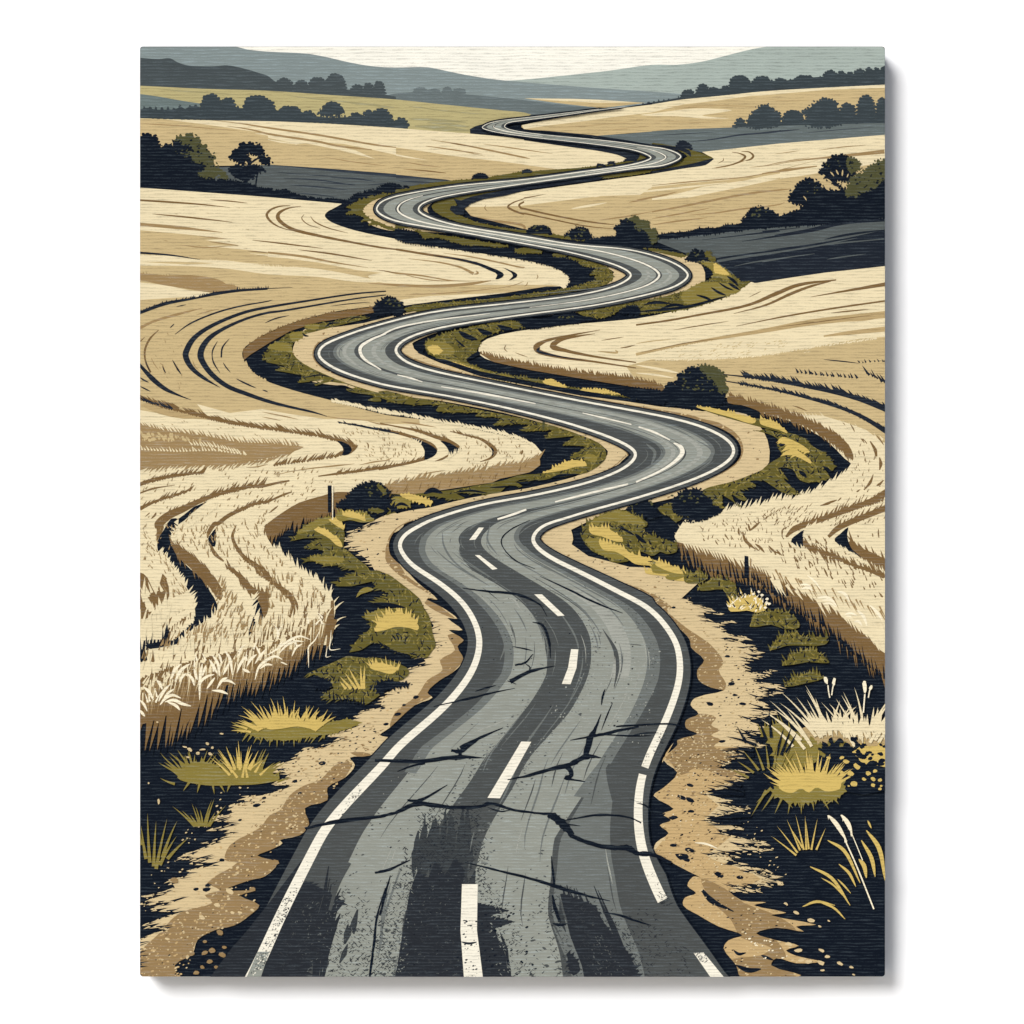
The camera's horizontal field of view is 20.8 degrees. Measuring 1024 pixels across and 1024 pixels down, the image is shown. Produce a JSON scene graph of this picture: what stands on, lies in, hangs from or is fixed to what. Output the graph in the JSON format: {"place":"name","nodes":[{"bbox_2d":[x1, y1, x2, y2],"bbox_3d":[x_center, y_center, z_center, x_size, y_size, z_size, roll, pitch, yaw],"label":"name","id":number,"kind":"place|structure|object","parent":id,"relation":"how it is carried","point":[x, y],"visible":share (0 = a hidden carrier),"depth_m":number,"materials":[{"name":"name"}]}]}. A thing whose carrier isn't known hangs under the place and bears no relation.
{"place":"outdoors","nodes":[
{"label":"outdoors","id":0,"kind":"place"},
{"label":"ground","id":1,"kind":"structure","parent":0,"visible":0},
{"bbox_2d":[0,0,1023,1023],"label":"wall","id":2,"kind":"structure","parent":1,"relation":"on","point":[69,510],"depth_m":3.03,"materials":[{"name":"white paint"}]},
{"bbox_2d":[140,47,884,976],"bbox_3d":[0.001,-0.001,3.013,0.800,0.999,0.033,0,0,0],"label":"canvas print","id":3,"kind":"object","parent":2,"relation":"attached to","point":[512,511],"visible":1,"depth_m":3.00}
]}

